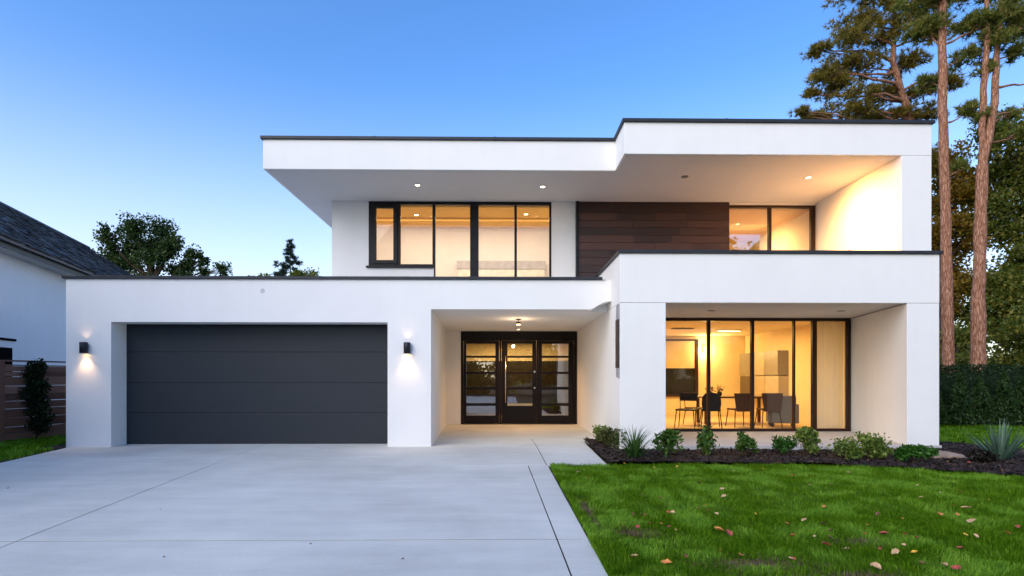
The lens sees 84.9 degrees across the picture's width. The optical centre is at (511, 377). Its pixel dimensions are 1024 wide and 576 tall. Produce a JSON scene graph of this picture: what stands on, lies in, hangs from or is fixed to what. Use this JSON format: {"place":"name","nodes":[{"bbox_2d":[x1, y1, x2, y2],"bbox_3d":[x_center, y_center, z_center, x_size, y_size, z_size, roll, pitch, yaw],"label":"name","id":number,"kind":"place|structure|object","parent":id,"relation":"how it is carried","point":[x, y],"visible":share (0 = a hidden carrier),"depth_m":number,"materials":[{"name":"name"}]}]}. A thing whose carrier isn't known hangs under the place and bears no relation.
{"place":"outdoors","nodes":[
{"label":"outdoors","id":0,"kind":"place"},
{"bbox_2d":[0,424,607,575],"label":"driveway","id":1,"kind":"structure","parent":0,"point":[363,509],"depth_m":5.73,"materials":[{"name":"concrete"}]},
{"bbox_2d":[0,440,571,575],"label":"driveway joints","id":2,"kind":"object","parent":1,"relation":"on","point":[453,539],"visible":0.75,"depth_m":4.68,"materials":[{"name":"grey concrete"}]},
{"bbox_2d":[0,423,1023,575],"bbox_3d":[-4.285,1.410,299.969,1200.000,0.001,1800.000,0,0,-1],"label":"ground","id":3,"kind":"structure","parent":0,"point":[636,463],"depth_m":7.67,"materials":[{"name":"green plant"}]},
{"bbox_2d":[0,434,65,460],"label":"lawn","id":4,"kind":"structure","parent":3,"relation":"on","point":[24,447],"depth_m":10.78,"materials":[{"name":"green plant"}]},
{"bbox_2d":[0,360,65,442],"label":"wood fence","id":5,"kind":"object","parent":4,"relation":"on","point":[10,399],"visible":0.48,"depth_m":11.79,"materials":[{"name":"wood"}]},
{"bbox_2d":[18,358,56,439],"bbox_3d":[-10.092,0.473,11.919,0.680,1.797,0.461,0,0,-1],"label":"climbing shrub","id":6,"kind":"object","parent":4,"relation":"on","point":[38,386],"visible":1,"depth_m":11.84,"materials":[{"name":"green plant"}]},
{"bbox_2d":[32,444,65,450],"bbox_3d":[-8.921,1.383,12.290,0.766,0.043,3.269,0,0,-7],"label":"soil strip","id":7,"kind":"object","parent":3,"relation":"on","point":[58,447],"visible":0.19,"depth_m":10.91,"materials":[{"name":"brown soil"}]},
{"bbox_2d":[0,201,132,427],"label":"neighbour house","id":8,"kind":"structure","parent":3,"relation":"on","point":[38,260],"depth_m":15.90,"materials":[{"name":"paint"}]},
{"bbox_2d":[0,347,11,376],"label":"window","id":9,"kind":"structure","parent":8,"relation":"in","point":[5,353],"depth_m":14.32,"materials":[{"name":"black glass"}]},
{"bbox_2d":[92,210,232,275],"bbox_3d":[-21.826,-4.456,34.758,9.070,11.142,3.566,0,0,-1],"label":"oak tree","id":10,"kind":"object","parent":3,"relation":"on","point":[157,248],"visible":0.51,"depth_m":34.43,"materials":[{"name":"green plant"}]},
{"bbox_2d":[248,273,269,275],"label":"tree","id":11,"kind":"object","parent":3,"relation":"on","point":[263,274],"visible":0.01,"depth_m":39.83,"materials":[{"name":"green plant"}]},
{"bbox_2d":[271,238,303,275],"bbox_3d":[-15.774,-4.297,39.795,6.899,11.300,6.241,0,0,-1],"label":"spruce tree","id":12,"kind":"object","parent":3,"relation":"on","point":[289,254],"visible":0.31,"depth_m":39.58,"materials":[{"name":"green plant"}]},
{"bbox_2d":[288,267,319,275],"bbox_3d":[-14.035,-3.017,37.584,3.074,8.945,2.878,0,0,-1],"label":"tree","id":13,"kind":"object","parent":3,"relation":"on","point":[299,272],"visible":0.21,"depth_m":37.54,"materials":[{"name":"green plant"}]},
{"bbox_2d":[62,118,943,449],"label":"modern house","id":14,"kind":"structure","parent":3,"relation":"on","point":[602,268],"depth_m":11.37,"materials":[{"name":"white paint"}]},
{"bbox_2d":[79,342,87,352],"bbox_3d":[-8.265,-0.579,10.806,0.136,0.213,0.143,0,0,-1],"label":"wall lamp","id":15,"kind":"object","parent":14,"relation":"attached to","point":[83,347],"visible":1,"depth_m":10.75,"materials":[{"name":"black metal"}]},
{"bbox_2d":[127,324,387,443],"bbox_3d":[-5.154,0.100,11.434,5.460,2.500,0.108,0,0,-1],"label":"garage door","id":16,"kind":"structure","parent":14,"relation":"in","point":[187,383],"depth_m":11.38,"materials":[{"name":"paint"}]},
{"bbox_2d":[404,342,410,352],"bbox_3d":[-2.041,-0.579,10.896,0.136,0.213,0.143,0,0,-1],"label":"wall lamp","id":17,"kind":"object","parent":14,"relation":"attached to","point":[407,347],"visible":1,"depth_m":10.84,"materials":[{"name":"black metal"}]},
{"bbox_2d":[366,201,550,276],"bbox_3d":[-1.245,-2.957,13.196,4.348,2.373,0.165,0,0,-1],"label":"window","id":18,"kind":"structure","parent":14,"relation":"in","point":[373,205],"depth_m":13.18,"materials":[{"name":"black metal"}]},
{"bbox_2d":[666,368,694,393],"bbox_3d":[5.196,0.100,18.551,1.720,0.900,0.030,0,0,-1],"label":"back window pane","id":19,"kind":"structure","parent":14,"relation":"in","point":[678,380],"depth_m":18.54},
{"bbox_2d":[666,339,697,396],"bbox_3d":[5.246,-0.320,18.526,1.820,1.900,0.098,0,0,-1],"label":"back window frame","id":20,"kind":"structure","parent":14,"relation":"in","point":[696,340],"depth_m":18.49,"materials":[{"name":"brown metal"}]},
{"bbox_2d":[674,393,698,427],"bbox_3d":[4.351,0.816,13.963,0.511,0.872,0.522,0,0,29],"label":"dining chair","id":21,"kind":"object","parent":14,"relation":"on","point":[688,396],"visible":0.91,"depth_m":14.11,"materials":[{"name":"metal"}]},
{"bbox_2d":[683,392,701,425],"bbox_3d":[4.841,0.816,14.671,0.510,0.872,0.522,0,0,-21],"label":"dining chair","id":22,"kind":"object","parent":14,"relation":"on","point":[698,408],"visible":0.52,"depth_m":14.79,"materials":[{"name":"metal"}]},
{"bbox_2d":[699,392,721,427],"bbox_3d":[4.970,0.806,14.022,0.511,0.892,0.522,0,0,14],"label":"dining chair","id":23,"kind":"object","parent":14,"relation":"on","point":[715,401],"visible":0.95,"depth_m":13.77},
{"bbox_2d":[716,330,741,331],"bbox_3d":[6.318,-1.367,16.292,0.720,0.035,0.140,0,0,-9],"label":"linear ceiling light","id":24,"kind":"object","parent":14,"relation":"attached to","point":[730,330],"visible":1,"depth_m":16.23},
{"bbox_2d":[696,396,769,424],"bbox_3d":[6.032,0.877,15.288,1.900,0.745,0.900,0,0,2],"label":"dining table","id":25,"kind":"object","parent":14,"relation":"on","point":[758,406],"visible":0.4,"depth_m":15.58,"materials":[{"name":"brown wood"}]},
{"bbox_2d":[715,385,723,395],"bbox_3d":[5.590,0.341,15.114,0.230,0.325,0.230,0,0,-1],"label":"table vase","id":26,"kind":"object","parent":25,"relation":"on","point":[719,392],"visible":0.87,"depth_m":15.09,"materials":[{"name":"green plant"}]},
{"bbox_2d":[725,393,749,427],"bbox_3d":[5.778,0.821,14.229,0.517,0.862,0.531,0,0,-5],"label":"dining chair","id":27,"kind":"object","parent":14,"relation":"on","point":[742,402],"visible":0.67,"depth_m":13.96,"materials":[{"name":"metal"}]},
{"bbox_2d":[754,393,782,427],"bbox_3d":[6.517,0.821,14.240,0.517,0.862,0.531,0,0,3],"label":"dining chair","id":28,"kind":"object","parent":14,"relation":"on","point":[772,402],"visible":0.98,"depth_m":13.98,"materials":[{"name":"metal"}]},
{"bbox_2d":[729,205,814,249],"bbox_3d":[6.171,-2.917,13.340,2.078,2.353,0.090,0,0,-1],"label":"window","id":29,"kind":"structure","parent":14,"relation":"in","point":[769,208],"depth_m":13.31,"materials":[{"name":"brown metal"}]},
{"bbox_2d":[766,395,798,426],"bbox_3d":[6.929,0.850,14.353,0.710,0.800,0.660,0,0,19],"label":"armchair","id":30,"kind":"object","parent":14,"relation":"on","point":[785,412],"visible":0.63,"depth_m":14.03,"materials":[{"name":"grey fabric"}]},
{"bbox_2d":[549,467,616,573],"bbox_3d":[0.657,1.385,5.800,0.100,0.039,5.580,0,0,-1],"label":"lawn edge","id":31,"kind":"object","parent":3,"relation":"on","point":[569,503],"visible":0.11,"depth_m":6.28,"materials":[{"name":"soil"}]},
{"bbox_2d":[660,559,671,563],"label":"fallen leaf","id":32,"kind":"object","parent":3,"relation":"on","point":[667,561],"visible":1,"depth_m":3.92,"materials":[{"name":"orange plant"}]},
{"bbox_2d":[576,495,923,575],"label":"dry thatch","id":33,"kind":"object","parent":3,"relation":"on","point":[753,562],"visible":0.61,"depth_m":4.08,"materials":[{"name":"plant"}]},
{"bbox_2d":[583,437,1023,475],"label":"mulch bed","id":34,"kind":"object","parent":3,"relation":"on","point":[849,464],"visible":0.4,"depth_m":8.91,"materials":[{"name":"brown wood"}]},
{"bbox_2d":[592,424,608,443],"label":"bushy shrub","id":35,"kind":"object","parent":34,"relation":"on","point":[596,429],"visible":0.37,"depth_m":11.13,"materials":[{"name":"green plant"}]},
{"bbox_2d":[595,426,626,447],"bbox_3d":[1.863,1.112,10.430,0.627,0.426,0.504,0,0,-1],"label":"bushy shrub","id":36,"kind":"object","parent":34,"relation":"on","point":[607,433],"visible":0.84,"depth_m":10.36,"materials":[{"name":"green plant"}]},
{"bbox_2d":[595,423,667,458],"bbox_3d":[1.959,1.027,9.113,1.238,0.606,1.250,0,0,15],"label":"grassy plant","id":37,"kind":"object","parent":34,"relation":"on","point":[633,449],"visible":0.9,"depth_m":9.05,"materials":[{"name":"green plant"}]},
{"bbox_2d":[652,428,683,454],"bbox_3d":[2.599,1.085,9.364,0.499,0.476,0.529,0,0,-1],"label":"leafy shrub","id":38,"kind":"object","parent":34,"relation":"on","point":[669,435],"visible":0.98,"depth_m":9.31,"materials":[{"name":"green plant"}]},
{"bbox_2d":[696,425,719,454],"bbox_3d":[3.287,1.059,9.473,0.402,0.533,0.403,0,0,-23],"label":"upright shrub","id":39,"kind":"object","parent":34,"relation":"on","point":[706,440],"visible":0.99,"depth_m":9.44,"materials":[{"name":"green plant"}]},
{"bbox_2d":[734,431,758,455],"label":"round shrub","id":40,"kind":"object","parent":34,"relation":"on","point":[744,442],"visible":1,"depth_m":9.32,"materials":[{"name":"green plant"}]},
{"bbox_2d":[771,435,798,455],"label":"shrub","id":41,"kind":"object","parent":34,"relation":"on","point":[780,442],"visible":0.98,"depth_m":9.50,"materials":[{"name":"green plant"}]},
{"bbox_2d":[792,425,822,455],"bbox_3d":[4.980,1.062,9.427,0.476,0.526,0.420,0,0,-1],"label":"open shrub","id":42,"kind":"object","parent":34,"relation":"on","point":[806,436],"visible":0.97,"depth_m":9.39,"materials":[{"name":"green plant"}]},
{"bbox_2d":[825,431,893,459],"bbox_3d":[5.602,1.080,8.970,0.973,0.491,0.643,0,0,-1],"label":"wide shrub","id":43,"kind":"object","parent":34,"relation":"on","point":[872,447],"visible":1,"depth_m":8.92,"materials":[{"name":"green plant"}]},
{"bbox_2d":[893,443,939,462],"bbox_3d":[6.228,1.169,8.638,0.554,0.311,0.510,0,0,-1],"label":"shrub","id":44,"kind":"object","parent":34,"relation":"on","point":[911,451],"visible":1,"depth_m":8.59,"materials":[{"name":"green plant"}]},
{"bbox_2d":[932,451,966,458],"bbox_3d":[7.049,1.268,9.180,0.692,0.127,0.396,6,5,5],"label":"flagstone","id":45,"kind":"object","parent":34,"relation":"on","point":[945,454],"visible":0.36,"depth_m":9.03,"materials":[{"name":"beige stone"}]},
{"bbox_2d":[964,448,1000,462],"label":"withered plant","id":46,"kind":"object","parent":34,"relation":"on","point":[979,454],"visible":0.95,"depth_m":8.53,"materials":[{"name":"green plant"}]},
{"bbox_2d":[964,417,1023,459],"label":"yucca","id":47,"kind":"object","parent":34,"relation":"on","point":[999,442],"visible":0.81,"depth_m":8.80,"materials":[{"name":"green plant"}]},
{"bbox_2d":[870,562,880,568],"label":"fallen leaf","id":48,"kind":"object","parent":3,"relation":"on","point":[876,565],"visible":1,"depth_m":3.85,"materials":[{"name":"beige plant"}]},
{"bbox_2d":[787,0,970,168],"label":"pine tree","id":49,"kind":"object","parent":3,"relation":"on","point":[836,76],"visible":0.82,"depth_m":23.15,"materials":[{"name":"green plant"}]},
{"bbox_2d":[891,548,898,553],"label":"fallen leaf","id":50,"kind":"object","parent":3,"relation":"on","point":[895,550],"visible":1,"depth_m":4.17,"materials":[{"name":"beige plant"}]},
{"bbox_2d":[888,0,1022,370],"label":"pine tree","id":51,"kind":"object","parent":3,"relation":"on","point":[936,22],"visible":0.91,"depth_m":19.13,"materials":[{"name":"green plant"}]},
{"bbox_2d":[950,564,961,568],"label":"fallen leaf","id":52,"kind":"object","parent":3,"relation":"on","point":[957,566],"visible":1,"depth_m":3.82,"materials":[{"name":"red plant"}]},
{"bbox_2d":[931,138,1000,360],"bbox_3d":[20.005,-5.038,26.289,5.206,12.993,3.589,0,0,-1],"label":"backlit tree","id":53,"kind":"object","parent":3,"relation":"on","point":[960,186],"visible":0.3,"depth_m":25.71,"materials":[{"name":"green plant"}]},
{"bbox_2d":[939,321,995,371],"bbox_3d":[17.075,-0.404,21.833,2.563,3.721,2.766,0,0,-1],"label":"backlit tree","id":54,"kind":"object","parent":3,"relation":"on","point":[961,341],"visible":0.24,"depth_m":21.62,"materials":[{"name":"green plant"}]},
{"bbox_2d":[939,364,1023,423],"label":"clipped hedge","id":55,"kind":"object","parent":3,"relation":"on","point":[947,375],"visible":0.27,"depth_m":16.31,"materials":[{"name":"green plant"}]},
{"bbox_2d":[939,423,1023,449],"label":"side lawn","id":56,"kind":"structure","parent":3,"relation":"on","point":[948,429],"depth_m":13.44,"materials":[{"name":"green plant"}]},
{"bbox_2d":[939,391,949,423],"bbox_3d":[11.646,0.700,15.491,0.809,1.299,0.743,0,0,-1],"label":"arborvitae","id":57,"kind":"object","parent":56,"relation":"on","point":[943,418],"visible":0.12,"depth_m":15.24,"materials":[{"name":"green plant"}]},
{"bbox_2d":[942,372,977,425],"bbox_3d":[12.285,0.601,15.400,0.787,1.498,0.741,0,0,-1],"label":"arborvitae","id":58,"kind":"object","parent":56,"relation":"on","point":[961,398],"visible":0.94,"depth_m":15.26,"materials":[{"name":"green plant"}]},
{"bbox_2d":[962,376,999,424],"bbox_3d":[12.935,0.649,15.509,0.830,1.402,0.823,0,0,-1],"label":"arborvitae","id":59,"kind":"object","parent":56,"relation":"on","point":[981,402],"visible":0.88,"depth_m":15.35,"materials":[{"name":"green plant"}]},
{"bbox_2d":[987,371,1022,423],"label":"arborvitae","id":60,"kind":"object","parent":56,"relation":"on","point":[1004,387],"visible":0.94,"depth_m":15.28,"materials":[{"name":"green plant"}]},
{"bbox_2d":[1006,374,1023,425],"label":"arborvitae","id":61,"kind":"object","parent":56,"relation":"on","point":[1019,394],"visible":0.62,"depth_m":15.37,"materials":[{"name":"green plant"}]},
{"bbox_2d":[947,0,1023,371],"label":"pine tree","id":62,"kind":"object","parent":3,"relation":"on","point":[1012,32],"visible":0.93,"depth_m":18.78,"materials":[{"name":"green plant"}]},
{"bbox_2d":[952,103,1023,348],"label":"leafy tree","id":63,"kind":"object","parent":3,"relation":"on","point":[1005,284],"visible":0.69,"depth_m":24.49,"materials":[{"name":"green plant"}]},
{"bbox_2d":[967,303,1023,371],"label":"leafy tree","id":64,"kind":"object","parent":3,"relation":"on","point":[1005,338],"visible":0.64,"depth_m":22.18,"materials":[{"name":"green plant"}]},
{"bbox_2d":[0,0,1023,357],"label":"sky","id":65,"kind":"structure","parent":0,"point":[163,108],"materials":[{"name":"blue"}]}
]}

